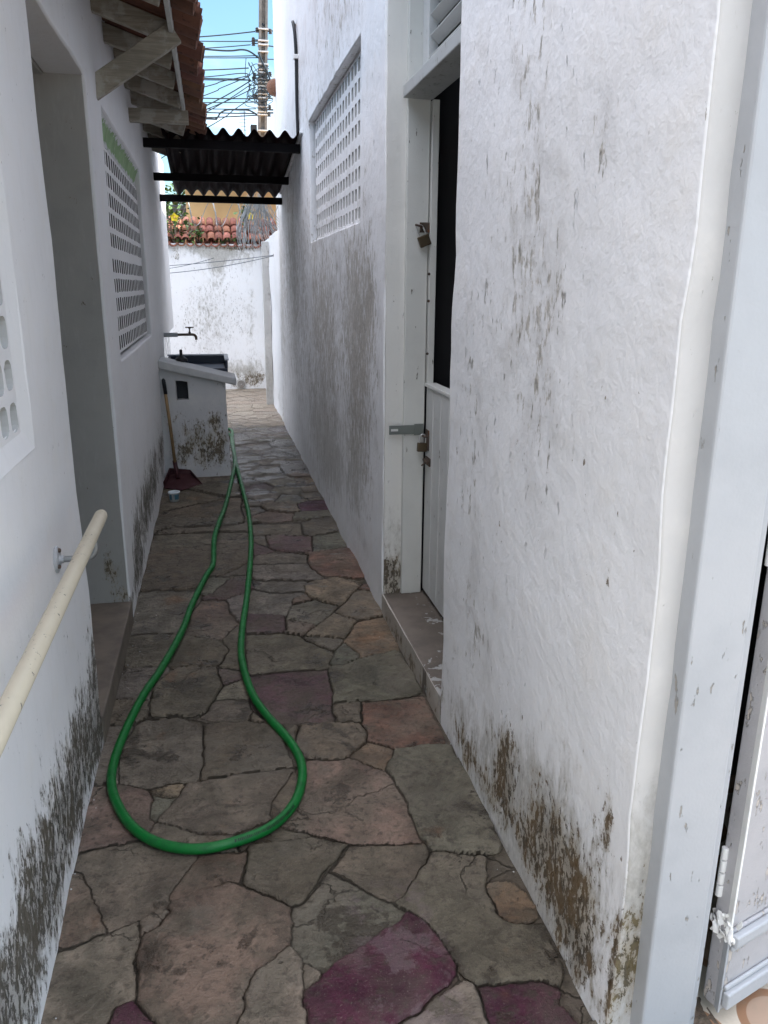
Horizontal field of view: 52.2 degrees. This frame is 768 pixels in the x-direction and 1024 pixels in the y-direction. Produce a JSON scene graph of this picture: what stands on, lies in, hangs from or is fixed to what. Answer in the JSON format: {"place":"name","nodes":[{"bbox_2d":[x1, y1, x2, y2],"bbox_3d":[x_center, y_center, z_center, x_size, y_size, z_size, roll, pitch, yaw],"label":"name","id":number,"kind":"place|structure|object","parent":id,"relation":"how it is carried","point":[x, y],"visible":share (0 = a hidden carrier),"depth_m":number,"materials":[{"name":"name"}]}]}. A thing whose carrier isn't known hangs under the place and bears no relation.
{"place":"outdoors","nodes":[
{"label":"outdoors","id":0,"kind":"place"},
{"bbox_2d":[159,0,274,204],"label":"sky","id":1,"kind":"structure","parent":0,"point":[219,17],"materials":[{"name":"blue"}]},
{"bbox_2d":[41,388,718,1023],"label":"path","id":2,"kind":"structure","parent":0,"point":[375,878],"depth_m":2.27,"materials":[{"name":"grey stone"}]},
{"bbox_2d":[168,490,179,501],"bbox_3d":[-1.509,-0.113,5.637,0.084,0.071,0.084,-3,16,-12],"label":"plastic tub","id":3,"kind":"object","parent":2,"relation":"on","point":[173,495],"visible":1,"depth_m":5.61,"materials":[{"name":"white plastic"}]},
{"bbox_2d":[162,378,201,490],"bbox_3d":[-1.564,-0.605,6.024,0.290,0.797,0.439,-3,16,-12],"label":"dustpan","id":4,"kind":"object","parent":2,"relation":"on","point":[176,478],"visible":1,"depth_m":6.15,"materials":[{"name":"red plastic"}]},
{"bbox_2d":[158,354,235,476],"bbox_3d":[-1.568,-0.848,6.665,0.614,0.956,0.947,-3,16,-12],"label":"laundry tank","id":5,"kind":"object","parent":2,"relation":"on","point":[196,388],"visible":0.91,"depth_m":6.26,"materials":[{"name":"paint"}]},
{"bbox_2d":[175,349,187,361],"bbox_3d":[-1.655,-1.276,6.396,0.099,0.100,0.099,-3,16,-12],"label":"scrubbing brush","id":6,"kind":"object","parent":5,"relation":"on","point":[181,358],"visible":0.97,"depth_m":6.38,"materials":[{"name":"black plastic"}]},
{"bbox_2d":[106,428,306,854],"bbox_3d":[-1.198,-0.030,5.375,0.621,0.064,6.910,-3,16,-12],"label":"garden hose","id":7,"kind":"object","parent":2,"relation":"on","point":[134,828],"visible":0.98,"depth_m":2.67,"materials":[{"name":"green rubber"}]},
{"bbox_2d":[261,241,273,404],"bbox_3d":[-1.488,-2.385,10.025,0.090,2.030,0.106,-3,16,-12],"label":"concrete post","id":8,"kind":"object","parent":2,"relation":"on","point":[267,324],"visible":1,"depth_m":9.97,"materials":[{"name":"white concrete"}]},
{"bbox_2d":[261,229,283,421],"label":"boundary wall","id":9,"kind":"structure","parent":2,"relation":"on","point":[274,278],"depth_m":9.26,"materials":[{"name":"paint"}]},
{"bbox_2d":[236,194,278,250],"bbox_3d":[-1.667,-3.897,10.528,0.703,0.794,0.285,-9,19,-29],"label":"wire tangle","id":10,"kind":"object","parent":9,"relation":"hanging from","point":[248,208],"visible":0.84,"depth_m":10.49,"materials":[{"name":"grey metal"}]},
{"bbox_2d":[697,775,767,1023],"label":"tiled floor","id":11,"kind":"structure","parent":0,"point":[752,1008],"depth_m":1.72,"materials":[{"name":"tile"}]},
{"label":"ground","id":12,"kind":"structure","parent":0,"visible":0},
{"bbox_2d":[0,0,206,1023],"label":"white house","id":13,"kind":"structure","parent":12,"relation":"on","point":[93,93],"depth_m":2.87,"materials":[{"name":"paint"}]},
{"bbox_2d":[0,509,106,756],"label":"handrail","id":14,"kind":"object","parent":13,"relation":"attached to","point":[14,696],"visible":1,"depth_m":1.45,"materials":[{"name":"beige metal"}]},
{"bbox_2d":[164,327,197,339],"bbox_3d":[-1.844,-1.591,6.987,0.351,0.115,0.037,-3,16,-12],"label":"water tap","id":15,"kind":"object","parent":13,"relation":"attached to","point":[189,333],"visible":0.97,"depth_m":6.99,"materials":[{"name":"metal"}]},
{"bbox_2d":[143,127,299,204],"bbox_3d":[-1.377,-2.906,6.676,1.195,0.346,1.900,-3,16,-12],"label":"awning","id":16,"kind":"object","parent":13,"relation":"attached to","point":[238,162],"visible":0.96,"depth_m":6.59,"materials":[{"name":"paint"}]},
{"bbox_2d":[165,183,186,215],"bbox_3d":[-4.130,-4.689,15.278,1.659,3.541,1.534,6,17,18],"label":"tree","id":17,"kind":"object","parent":12,"relation":"on","point":[169,189],"visible":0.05,"depth_m":14.72,"materials":[{"name":"green plant"}]},
{"bbox_2d":[166,216,276,388],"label":"boundary wall","id":18,"kind":"structure","parent":12,"relation":"on","point":[219,309],"depth_m":11.37,"materials":[{"name":"paint"}]},
{"bbox_2d":[166,204,190,240],"bbox_3d":[-3.035,-4.120,11.040,0.625,0.628,0.514,-3,16,-12],"label":"flowering vine","id":19,"kind":"object","parent":18,"relation":"on","point":[175,217],"visible":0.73,"depth_m":11.01,"materials":[{"name":"green plant"}]},
{"bbox_2d":[167,219,201,242],"bbox_3d":[-2.913,-3.909,11.079,0.622,0.458,0.283,-8,18,-26],"label":"vine plant","id":20,"kind":"object","parent":18,"relation":"on","point":[176,240],"visible":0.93,"depth_m":11.03,"materials":[{"name":"green plant"}]},
{"bbox_2d":[188,215,203,250],"bbox_3d":[-2.671,-3.952,11.141,0.285,0.502,0.630,-3,16,-12],"label":"vine plant","id":21,"kind":"object","parent":18,"relation":"on","point":[199,233],"visible":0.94,"depth_m":11.08,"materials":[{"name":"green plant"}]},
{"bbox_2d":[166,202,277,226],"bbox_3d":[-2.485,-4.285,11.195,2.295,0.417,0.379,-3,16,-12],"label":"coiled wire","id":22,"kind":"object","parent":18,"relation":"attached to","point":[217,221],"visible":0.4,"depth_m":11.22,"materials":[{"name":"metal"}]},
{"bbox_2d":[214,222,247,244],"bbox_3d":[-2.203,-3.926,11.265,0.608,0.478,0.403,3,16,8],"label":"vine plant","id":23,"kind":"object","parent":18,"relation":"on","point":[234,239],"visible":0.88,"depth_m":11.19,"materials":[{"name":"green plant"}]},
{"bbox_2d":[233,204,252,229],"bbox_3d":[-1.967,-4.282,11.260,0.318,0.447,0.288,9,18,28],"label":"flowering vine","id":24,"kind":"object","parent":18,"relation":"on","point":[243,209],"visible":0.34,"depth_m":11.23,"materials":[{"name":"green plant"}]},
{"bbox_2d":[166,190,276,242],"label":"neighbour house","id":25,"kind":"structure","parent":12,"relation":"on","point":[198,209],"depth_m":13.79,"materials":[{"name":"paint"}]},
{"bbox_2d":[239,111,246,135],"bbox_3d":[-6.501,-13.929,37.099,0.384,9.170,0.035,-3,16,-12],"label":"antenna","id":26,"kind":"object","parent":12,"relation":"on","point":[244,119],"visible":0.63,"depth_m":35.96,"materials":[{"name":"grey metal"}]},
{"bbox_2d":[245,0,272,136],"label":"utility pole","id":27,"kind":"object","parent":12,"relation":"on","point":[261,95],"visible":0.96,"depth_m":17.68,"materials":[{"name":"concrete"}]},
{"bbox_2d":[161,97,252,158],"bbox_3d":[-7.918,-7.444,17.365,10.047,3.660,0.044,-3,16,-12],"label":"overhead cable","id":28,"kind":"object","parent":27,"relation":"attached to","point":[224,117],"visible":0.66,"depth_m":17.87,"materials":[{"name":"black metal"}]},
{"bbox_2d":[204,79,246,80],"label":"overhead cable","id":29,"kind":"object","parent":27,"relation":"attached to","point":[223,80],"visible":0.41,"depth_m":17.65,"materials":[{"name":"black rubber"}]},
{"bbox_2d":[204,77,247,95],"bbox_3d":[-7.938,-8.324,16.712,10.152,2.468,0.575,-5,17,-19],"label":"overhead cable","id":30,"kind":"object","parent":27,"relation":"attached to","point":[224,86],"visible":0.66,"depth_m":17.70,"materials":[{"name":"black rubber"}]},
{"bbox_2d":[204,67,248,70],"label":"overhead cable","id":31,"kind":"object","parent":27,"relation":"attached to","point":[225,69],"visible":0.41,"depth_m":17.62,"materials":[{"name":"black rubber"}]},
{"bbox_2d":[204,78,249,80],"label":"overhead cable","id":32,"kind":"object","parent":27,"relation":"attached to","point":[227,78],"visible":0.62,"depth_m":17.67,"materials":[{"name":"black rubber"}]},
{"bbox_2d":[205,73,248,76],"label":"overhead cable","id":33,"kind":"object","parent":27,"relation":"attached to","point":[226,74],"visible":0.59,"depth_m":17.64,"materials":[{"name":"black rubber"}]},
{"bbox_2d":[205,75,248,86],"bbox_3d":[-7.962,-8.786,16.841,10.124,1.694,0.218,-4,17,-14],"label":"overhead cable","id":34,"kind":"object","parent":27,"relation":"attached to","point":[226,80],"visible":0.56,"depth_m":17.67,"materials":[{"name":"black rubber"}]},
{"bbox_2d":[200,31,254,36],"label":"overhead cable","id":35,"kind":"object","parent":27,"relation":"attached to","point":[227,34],"visible":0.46,"depth_m":17.44,"materials":[{"name":"black rubber"}]},
{"bbox_2d":[205,44,250,48],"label":"overhead cable","id":36,"kind":"object","parent":27,"relation":"attached to","point":[227,46],"visible":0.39,"depth_m":17.50,"materials":[{"name":"black rubber"}]},
{"bbox_2d":[203,98,252,98],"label":"overhead cable","id":37,"kind":"object","parent":27,"relation":"attached to","point":[226,98],"visible":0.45,"depth_m":17.77,"materials":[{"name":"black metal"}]},
{"bbox_2d":[207,81,250,105],"bbox_3d":[-7.958,-7.980,16.951,10.186,3.085,0.398,-4,17,-16],"label":"overhead cable","id":38,"kind":"object","parent":27,"relation":"attached to","point":[229,93],"visible":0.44,"depth_m":17.76,"materials":[{"name":"black metal"}]},
{"bbox_2d":[200,41,257,41],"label":"overhead cable","id":39,"kind":"object","parent":27,"relation":"attached to","point":[227,41],"visible":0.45,"depth_m":17.47,"materials":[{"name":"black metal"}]},
{"bbox_2d":[204,102,255,102],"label":"overhead cable","id":40,"kind":"object","parent":27,"relation":"attached to","point":[229,102],"visible":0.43,"depth_m":17.81,"materials":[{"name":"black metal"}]},
{"bbox_2d":[207,83,252,111],"bbox_3d":[-7.929,-7.777,17.057,10.184,3.428,0.338,-4,17,-16],"label":"overhead cable","id":41,"kind":"object","parent":27,"relation":"attached to","point":[230,97],"visible":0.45,"depth_m":17.79,"materials":[{"name":"black metal"}]},
{"bbox_2d":[207,112,253,113],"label":"overhead cable","id":42,"kind":"object","parent":27,"relation":"attached to","point":[230,113],"visible":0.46,"depth_m":17.86,"materials":[{"name":"black metal"}]},
{"bbox_2d":[204,57,256,57],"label":"overhead cable","id":43,"kind":"object","parent":27,"relation":"attached to","point":[230,57],"visible":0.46,"depth_m":17.57,"materials":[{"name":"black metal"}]},
{"bbox_2d":[204,55,257,56],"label":"overhead cable","id":44,"kind":"object","parent":27,"relation":"attached to","point":[230,56],"visible":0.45,"depth_m":17.57,"materials":[{"name":"black rubber"}]},
{"bbox_2d":[206,108,255,109],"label":"overhead cable","id":45,"kind":"object","parent":27,"relation":"attached to","point":[239,108],"visible":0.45,"depth_m":17.89,"materials":[{"name":"black metal"}]},
{"bbox_2d":[206,109,256,119],"bbox_3d":[-8.003,-8.884,17.247,10.308,0.320,0.466,-1,16,-6],"label":"overhead cable","id":46,"kind":"object","parent":27,"relation":"attached to","point":[229,110],"visible":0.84,"depth_m":17.85,"materials":[{"name":"black metal"}]},
{"bbox_2d":[207,87,255,108],"bbox_3d":[-7.974,-8.257,17.352,10.261,2.532,0.332,-2,16,-8],"label":"overhead cable","id":47,"kind":"object","parent":27,"relation":"attached to","point":[228,100],"visible":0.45,"depth_m":17.79,"materials":[{"name":"black metal"}]},
{"bbox_2d":[205,49,258,58],"bbox_3d":[-7.941,-10.206,16.806,10.430,0.402,0.375,-2,16,-8],"label":"overhead cable","id":48,"kind":"object","parent":27,"relation":"attached to","point":[232,51],"visible":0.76,"depth_m":17.54,"materials":[{"name":"black rubber"}]},
{"bbox_2d":[207,115,256,117],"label":"overhead cable","id":49,"kind":"object","parent":27,"relation":"attached to","point":[232,116],"visible":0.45,"depth_m":17.89,"materials":[{"name":"black metal"}]},
{"bbox_2d":[272,0,767,1023],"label":"white building","id":50,"kind":"structure","parent":12,"relation":"on","point":[550,340],"depth_m":1.68,"materials":[{"name":"paint"}]},
{"bbox_2d":[266,78,275,96],"bbox_3d":[-1.085,-4.219,7.797,0.170,0.165,0.170,-3,16,-12],"label":"clay nest","id":51,"kind":"object","parent":50,"relation":"attached to","point":[271,86],"visible":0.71,"depth_m":7.74,"materials":[{"name":"brown soil"}]},
{"bbox_2d":[291,20,298,134],"bbox_3d":[-0.669,-3.280,5.944,0.051,0.803,0.187,-1,16,-6],"label":"cable conduit","id":52,"kind":"object","parent":50,"relation":"attached to","point":[295,57],"visible":0.98,"depth_m":5.87,"materials":[{"name":"black plastic"}]},
{"bbox_2d":[417,434,426,451],"bbox_3d":[0.169,-0.308,3.483,0.046,0.082,0.018,-3,16,-12],"label":"padlock","id":53,"kind":"object","parent":50,"relation":"hanging from","point":[421,447],"visible":1,"depth_m":3.48,"materials":[{"name":"gold metal"}]},
{"bbox_2d":[416,225,430,247],"bbox_3d":[0.165,-1.144,3.254,0.066,0.091,0.018,-3,16,-12],"label":"padlock","id":54,"kind":"object","parent":50,"relation":"hanging from","point":[424,240],"visible":1,"depth_m":3.25,"materials":[{"name":"gold metal"}]},
{"bbox_2d":[422,387,449,616],"bbox_3d":[0.300,0.034,3.141,0.035,0.950,0.954,-3,16,-12],"label":"door leaf","id":55,"kind":"structure","parent":50,"relation":"in","point":[437,404],"depth_m":3.39,"materials":[{"name":"paint"}]},
{"bbox_3d":[-1.264,-2.957,9.028,0.030,0.040,0.040,-3,16,-12],"label":"wall nail","id":56,"kind":"object","parent":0,"visible":0},
{"bbox_2d":[170,255,272,265],"bbox_3d":[-2.153,-2.894,9.063,1.768,0.159,0.008,1,16,1],"label":"clothesline","id":57,"kind":"object","parent":56,"relation":"attached to","point":[220,261],"visible":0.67,"depth_m":9.05,"materials":[{"name":"grey metal"}]},
{"bbox_2d":[172,256,271,272],"bbox_3d":[-2.153,-2.853,9.074,1.769,0.233,0.008,1,16,1],"label":"clothesline","id":58,"kind":"object","parent":56,"relation":"attached to","point":[222,266],"visible":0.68,"depth_m":9.07,"materials":[{"name":"grey metal"}]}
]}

